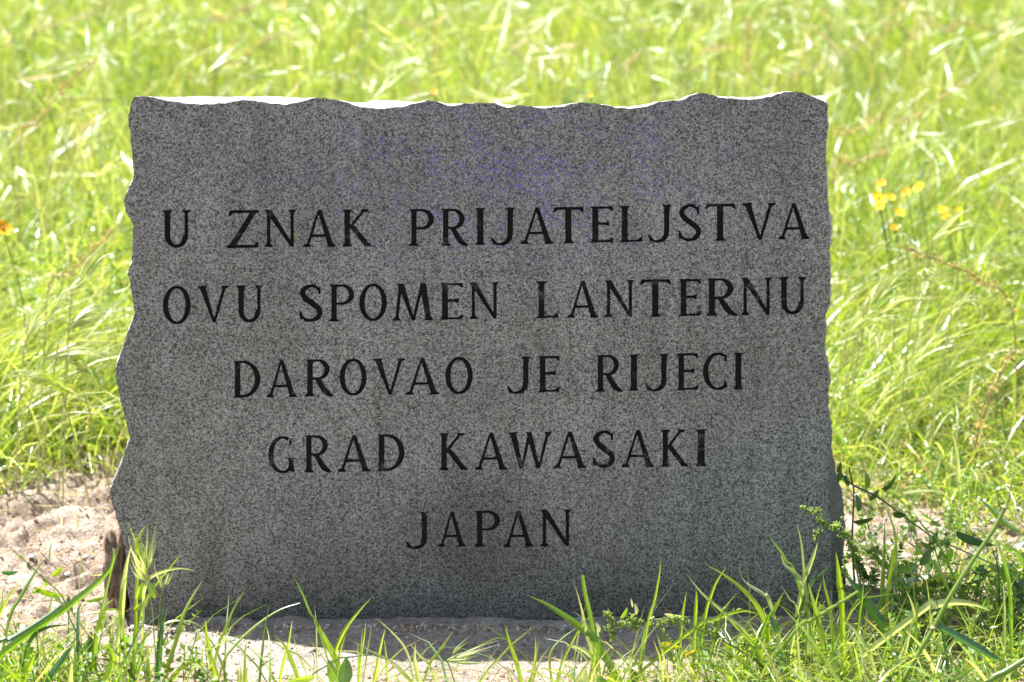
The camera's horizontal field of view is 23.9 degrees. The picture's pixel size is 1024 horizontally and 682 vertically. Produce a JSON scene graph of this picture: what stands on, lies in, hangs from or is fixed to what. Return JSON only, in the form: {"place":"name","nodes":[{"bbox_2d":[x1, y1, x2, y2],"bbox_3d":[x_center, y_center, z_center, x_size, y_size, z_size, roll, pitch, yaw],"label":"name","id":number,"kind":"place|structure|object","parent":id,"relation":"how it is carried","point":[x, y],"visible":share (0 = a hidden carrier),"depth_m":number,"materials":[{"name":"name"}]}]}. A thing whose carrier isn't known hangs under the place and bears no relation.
{"place":"outdoors","nodes":[
{"label":"outdoors","id":0,"kind":"place"},
{"bbox_2d":[0,0,1023,525],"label":"meadow grass","id":1,"kind":"structure","parent":0,"point":[856,284],"depth_m":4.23,"materials":[{"name":"green plant"}]},
{"bbox_2d":[0,12,1023,681],"bbox_3d":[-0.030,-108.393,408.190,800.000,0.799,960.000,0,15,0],"label":"ground","id":2,"kind":"structure","parent":0,"point":[86,572],"depth_m":2.49,"materials":[{"name":"soil"}]},
{"bbox_2d":[0,220,27,365],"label":"yellow flower","id":3,"kind":"object","parent":2,"relation":"on","point":[6,228],"visible":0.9,"depth_m":3.16,"materials":[{"name":"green plant"}]},
{"bbox_2d":[2,547,88,681],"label":"broadleaf weed","id":4,"kind":"object","parent":2,"relation":"on","point":[49,594],"visible":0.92,"depth_m":2.28,"materials":[{"name":"green plant"}]},
{"bbox_2d":[0,550,114,681],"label":"grass tuft","id":5,"kind":"object","parent":2,"relation":"on","point":[19,637],"visible":0.97,"depth_m":2.23,"materials":[{"name":"green plant"}]},
{"bbox_2d":[7,354,109,507],"bbox_3d":[-0.540,0.114,2.856,0.126,0.199,0.058,4,15,14],"label":"barley spray","id":6,"kind":"object","parent":2,"relation":"on","point":[42,378],"visible":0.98,"depth_m":2.84,"materials":[{"name":"green plant"}]},
{"bbox_2d":[18,54,99,301],"bbox_3d":[-0.693,-0.230,3.704,0.141,0.420,0.024,0,15,0],"label":"sorrel stalk","id":7,"kind":"object","parent":2,"relation":"on","point":[46,111],"visible":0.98,"depth_m":3.67,"materials":[{"name":"beige plant"}]},
{"bbox_2d":[17,0,111,172],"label":"sorrel stalk","id":8,"kind":"object","parent":2,"relation":"on","point":[105,3],"visible":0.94,"depth_m":4.54,"materials":[{"name":"beige plant"}]},
{"bbox_2d":[13,240,123,499],"bbox_3d":[-0.521,0.043,2.851,0.133,0.333,0.083,-6,16,-22],"label":"barley spray","id":9,"kind":"object","parent":2,"relation":"on","point":[80,320],"visible":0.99,"depth_m":2.85,"materials":[{"name":"green plant"}]},
{"bbox_2d":[41,222,121,369],"bbox_3d":[-0.567,-0.028,3.189,0.114,0.266,0.023,0,15,0],"label":"sorrel stalk","id":10,"kind":"object","parent":2,"relation":"on","point":[83,260],"visible":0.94,"depth_m":3.17,"materials":[{"name":"beige plant"}]},
{"bbox_2d":[102,515,129,613],"bbox_3d":[-0.415,0.238,2.543,0.028,0.099,0.077,-1,15,-6],"label":"brown rock","id":11,"kind":"object","parent":2,"relation":"on","point":[112,540],"visible":0.54,"depth_m":2.51,"materials":[{"name":"brown stone"}]},
{"bbox_2d":[83,521,219,681],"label":"grass tuft","id":12,"kind":"object","parent":2,"relation":"on","point":[144,561],"visible":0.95,"depth_m":2.27,"materials":[{"name":"green plant"}]},
{"bbox_2d":[206,1,252,95],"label":"sorrel stalk","id":13,"kind":"object","parent":2,"relation":"on","point":[230,15],"visible":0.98,"depth_m":4.53,"materials":[{"name":"beige plant"}]},
{"bbox_2d":[235,658,248,681],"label":"grass tuft","id":14,"kind":"object","parent":2,"relation":"on","point":[241,677],"visible":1,"depth_m":2.27,"materials":[{"name":"green plant"}]},
{"bbox_2d":[170,588,323,681],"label":"grass tuft","id":15,"kind":"object","parent":2,"relation":"on","point":[284,647],"visible":0.94,"depth_m":2.29,"materials":[{"name":"green plant"}]},
{"bbox_2d":[212,24,288,96],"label":"sorrel stalk","id":16,"kind":"object","parent":2,"relation":"on","point":[247,53],"visible":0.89,"depth_m":4.25,"materials":[{"name":"beige plant"}]},
{"bbox_2d":[290,657,352,681],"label":"broadleaf weed","id":17,"kind":"object","parent":2,"relation":"on","point":[345,674],"visible":1,"depth_m":2.26,"materials":[{"name":"green plant"}]},
{"bbox_2d":[292,576,370,681],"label":"grass tuft","id":18,"kind":"object","parent":2,"relation":"on","point":[331,650],"visible":0.88,"depth_m":2.29,"materials":[{"name":"green plant"}]},
{"bbox_2d":[354,623,412,681],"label":"grass tuft","id":19,"kind":"object","parent":2,"relation":"on","point":[403,672],"visible":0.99,"depth_m":2.29,"materials":[{"name":"green plant"}]},
{"bbox_2d":[430,89,436,100],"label":"yellow flower","id":20,"kind":"object","parent":2,"relation":"on","point":[433,91],"visible":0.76,"depth_m":3.66,"materials":[{"name":"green plant"}]},
{"bbox_2d":[380,621,494,681],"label":"grass tuft","id":21,"kind":"object","parent":2,"relation":"on","point":[450,659],"visible":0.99,"depth_m":2.29,"materials":[{"name":"green plant"}]},
{"bbox_2d":[110,91,845,626],"bbox_3d":[-0.029,0.029,2.477,0.766,0.589,0.100,0,15,0],"label":"memorial stone","id":22,"kind":"object","parent":2,"relation":"on","point":[392,359],"visible":0.91,"depth_m":2.42,"materials":[{"name":"stone"}]},
{"bbox_2d":[0,370,1023,681],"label":"foreground grass","id":23,"kind":"structure","parent":2,"relation":"on","point":[40,654],"depth_m":2.36,"materials":[{"name":"green plant"}]},
{"bbox_2d":[0,441,1023,681],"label":"creeping weeds","id":24,"kind":"object","parent":2,"relation":"on","point":[1017,588],"visible":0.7,"depth_m":2.42,"materials":[{"name":"green plant"}]},
{"bbox_2d":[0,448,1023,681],"bbox_3d":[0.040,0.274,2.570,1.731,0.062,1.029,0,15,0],"label":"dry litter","id":25,"kind":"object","parent":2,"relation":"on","point":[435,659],"visible":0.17,"depth_m":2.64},
{"bbox_2d":[505,626,522,681],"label":"grass tuft","id":26,"kind":"object","parent":2,"relation":"on","point":[517,665],"visible":0.95,"depth_m":2.29,"materials":[{"name":"green plant"}]},
{"bbox_2d":[528,629,574,681],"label":"grass tuft","id":27,"kind":"object","parent":2,"relation":"on","point":[533,674],"visible":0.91,"depth_m":2.29,"materials":[{"name":"green plant"}]},
{"bbox_2d":[528,563,660,681],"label":"grass tuft","id":28,"kind":"object","parent":2,"relation":"on","point":[594,642],"visible":0.96,"depth_m":2.29,"materials":[{"name":"green plant"}]},
{"bbox_2d":[578,666,637,681],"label":"broadleaf weed","id":29,"kind":"object","parent":2,"relation":"on","point":[584,676],"visible":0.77,"depth_m":2.25,"materials":[{"name":"green plant"}]},
{"bbox_2d":[596,598,680,661],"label":"seeding weed","id":30,"kind":"object","parent":2,"relation":"on","point":[621,623],"visible":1,"depth_m":2.29,"materials":[{"name":"green plant"}]},
{"bbox_2d":[655,642,698,681],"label":"yellow leaf","id":31,"kind":"object","parent":2,"relation":"on","point":[675,647],"visible":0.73,"depth_m":2.29,"materials":[{"name":"yellow plant"}]},
{"bbox_2d":[628,564,818,681],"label":"grass tuft","id":32,"kind":"object","parent":2,"relation":"on","point":[765,631],"visible":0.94,"depth_m":2.28,"materials":[{"name":"green plant"}]},
{"bbox_2d":[741,17,752,96],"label":"sorrel stalk","id":33,"kind":"object","parent":2,"relation":"on","point":[746,50],"visible":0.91,"depth_m":4.55,"materials":[{"name":"beige plant"}]},
{"bbox_2d":[672,601,844,680],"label":"seeding weed","id":34,"kind":"object","parent":2,"relation":"on","point":[685,620],"visible":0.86,"depth_m":2.28,"materials":[{"name":"green plant"}]},
{"bbox_2d":[755,526,878,681],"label":"grass tuft","id":35,"kind":"object","parent":2,"relation":"on","point":[804,589],"visible":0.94,"depth_m":2.27,"materials":[{"name":"green plant"}]},
{"bbox_2d":[800,505,864,636],"bbox_3d":[0.316,0.237,2.378,0.070,0.160,0.013,0,15,0],"label":"seeding weed","id":36,"kind":"object","parent":2,"relation":"on","point":[844,533],"visible":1,"depth_m":2.36,"materials":[{"name":"green plant"}]},
{"bbox_2d":[779,4,897,90],"bbox_3d":[0.614,-0.477,4.672,0.255,0.348,0.024,0,15,0],"label":"sorrel stalk","id":37,"kind":"object","parent":2,"relation":"on","point":[869,31],"visible":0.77,"depth_m":4.65,"materials":[{"name":"beige plant"}]},
{"bbox_2d":[829,112,882,208],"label":"sorrel stalk","id":38,"kind":"object","parent":2,"relation":"on","point":[856,129],"visible":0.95,"depth_m":3.88,"materials":[{"name":"beige plant"}]},
{"bbox_2d":[831,146,892,217],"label":"sorrel stalk","id":39,"kind":"object","parent":2,"relation":"on","point":[883,153],"visible":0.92,"depth_m":3.79,"materials":[{"name":"beige plant"}]},
{"bbox_2d":[871,191,889,341],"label":"yellow flower","id":40,"kind":"object","parent":2,"relation":"on","point":[877,196],"visible":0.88,"depth_m":3.35,"materials":[{"name":"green plant"}]},
{"bbox_2d":[875,203,890,301],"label":"yellow flower","id":41,"kind":"object","parent":2,"relation":"on","point":[881,206],"visible":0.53,"depth_m":3.41,"materials":[{"name":"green plant"}]},
{"bbox_2d":[877,179,892,337],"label":"yellow flower","id":42,"kind":"object","parent":2,"relation":"on","point":[881,182],"visible":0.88,"depth_m":3.36,"materials":[{"name":"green plant"}]},
{"bbox_2d":[886,192,900,321],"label":"yellow flower","id":43,"kind":"object","parent":2,"relation":"on","point":[890,196],"visible":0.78,"depth_m":3.45,"materials":[{"name":"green plant"}]},
{"bbox_2d":[865,545,924,637],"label":"seeding weed","id":44,"kind":"object","parent":2,"relation":"on","point":[902,587],"visible":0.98,"depth_m":2.39,"materials":[{"name":"green plant"}]},
{"bbox_2d":[890,224,905,338],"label":"yellow flower","id":45,"kind":"object","parent":2,"relation":"on","point":[894,227],"visible":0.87,"depth_m":3.41,"materials":[{"name":"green plant"}]},
{"bbox_2d":[864,11,934,123],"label":"sorrel stalk","id":46,"kind":"object","parent":2,"relation":"on","point":[884,27],"visible":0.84,"depth_m":4.74,"materials":[{"name":"beige plant"}]},
{"bbox_2d":[831,501,969,672],"bbox_3d":[0.386,0.237,2.407,0.083,0.148,0.229,13,20,39],"label":"grass tuft","id":47,"kind":"object","parent":2,"relation":"on","point":[874,612],"visible":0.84,"depth_m":2.37,"materials":[{"name":"green plant"}]},
{"bbox_2d":[894,207,909,345],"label":"yellow flower","id":48,"kind":"object","parent":2,"relation":"on","point":[899,211],"visible":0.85,"depth_m":3.36,"materials":[{"name":"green plant"}]},
{"bbox_2d":[829,253,984,476],"bbox_3d":[0.477,0.036,2.943,0.201,0.287,0.069,0,15,0],"label":"barley spray","id":49,"kind":"object","parent":2,"relation":"on","point":[885,288],"visible":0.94,"depth_m":2.92,"materials":[{"name":"green plant"}]},
{"bbox_2d":[901,187,916,318],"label":"yellow flower","id":50,"kind":"object","parent":2,"relation":"on","point":[905,191],"visible":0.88,"depth_m":3.46,"materials":[{"name":"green plant"}]},
{"bbox_2d":[836,462,994,598],"bbox_3d":[0.421,0.202,2.498,0.177,0.158,0.014,0,15,0],"label":"trailing weed","id":51,"kind":"object","parent":2,"relation":"on","point":[897,514],"visible":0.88,"depth_m":2.49,"materials":[{"name":"green plant"}]},
{"bbox_2d":[913,181,929,335],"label":"yellow flower","id":52,"kind":"object","parent":2,"relation":"on","point":[918,186],"visible":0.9,"depth_m":3.40,"materials":[{"name":"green plant"}]},
{"bbox_2d":[864,203,987,447],"bbox_3d":[0.510,-0.015,3.044,0.157,0.326,0.054,-2,15,-7],"label":"barley spray","id":53,"kind":"object","parent":2,"relation":"on","point":[945,225],"visible":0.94,"depth_m":3.03,"materials":[{"name":"green plant"}]},
{"bbox_2d":[829,533,1023,681],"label":"grass tuft","id":54,"kind":"object","parent":2,"relation":"on","point":[930,604],"visible":0.88,"depth_m":2.28,"materials":[{"name":"green plant"}]},
{"bbox_2d":[888,78,971,144],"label":"sorrel stalk","id":55,"kind":"object","parent":2,"relation":"on","point":[955,87],"visible":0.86,"depth_m":4.27,"materials":[{"name":"beige plant"}]},
{"bbox_2d":[937,205,952,306],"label":"yellow flower","id":56,"kind":"object","parent":2,"relation":"on","point":[941,208],"visible":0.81,"depth_m":3.46,"materials":[{"name":"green plant"}]},
{"bbox_2d":[941,211,957,348],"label":"yellow flower","id":57,"kind":"object","parent":2,"relation":"on","point":[945,215],"visible":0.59,"depth_m":3.37,"materials":[{"name":"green plant"}]},
{"bbox_2d":[901,473,1013,681],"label":"grass cane","id":58,"kind":"object","parent":2,"relation":"on","point":[967,641],"depth_m":2.23,"materials":[{"name":"green plant"}]},
{"bbox_2d":[919,531,999,628],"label":"oval leaf plant","id":59,"kind":"object","parent":2,"relation":"on","point":[968,539],"visible":0.89,"depth_m":2.42,"materials":[{"name":"green plant"}]},
{"bbox_2d":[904,242,1017,447],"bbox_3d":[0.566,0.009,3.039,0.157,0.271,0.024,0,15,0],"label":"sorrel stalk","id":60,"kind":"object","parent":2,"relation":"on","point":[911,249],"visible":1,"depth_m":3.02,"materials":[{"name":"plant"}]},
{"bbox_2d":[903,431,1018,532],"bbox_3d":[0.494,0.185,2.684,0.082,0.112,0.225,-1,15,-3],"label":"grass tuft","id":61,"kind":"object","parent":2,"relation":"on","point":[1003,521],"visible":0.84,"depth_m":2.77,"materials":[{"name":"green plant"}]},
{"bbox_2d":[954,206,968,339],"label":"yellow flower","id":62,"kind":"object","parent":2,"relation":"on","point":[957,208],"visible":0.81,"depth_m":3.42,"materials":[{"name":"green plant"}]},
{"bbox_2d":[936,15,1023,169],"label":"sorrel stalk","id":63,"kind":"object","parent":2,"relation":"on","point":[974,23],"visible":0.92,"depth_m":4.44,"materials":[{"name":"beige plant"}]},
{"bbox_2d":[968,347,1017,477],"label":"sorrel stalk","id":64,"kind":"object","parent":2,"relation":"on","point":[993,388],"visible":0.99,"depth_m":2.90,"materials":[{"name":"brown plant"}]},
{"bbox_2d":[984,657,1023,681],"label":"grass cane","id":65,"kind":"object","parent":2,"relation":"on","point":[993,677],"depth_m":2.21,"materials":[{"name":"green plant"}]},
{"bbox_2d":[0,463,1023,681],"bbox_3d":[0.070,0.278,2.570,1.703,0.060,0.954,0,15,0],"label":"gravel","id":66,"kind":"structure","parent":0,"point":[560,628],"depth_m":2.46,"materials":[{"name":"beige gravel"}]}
]}

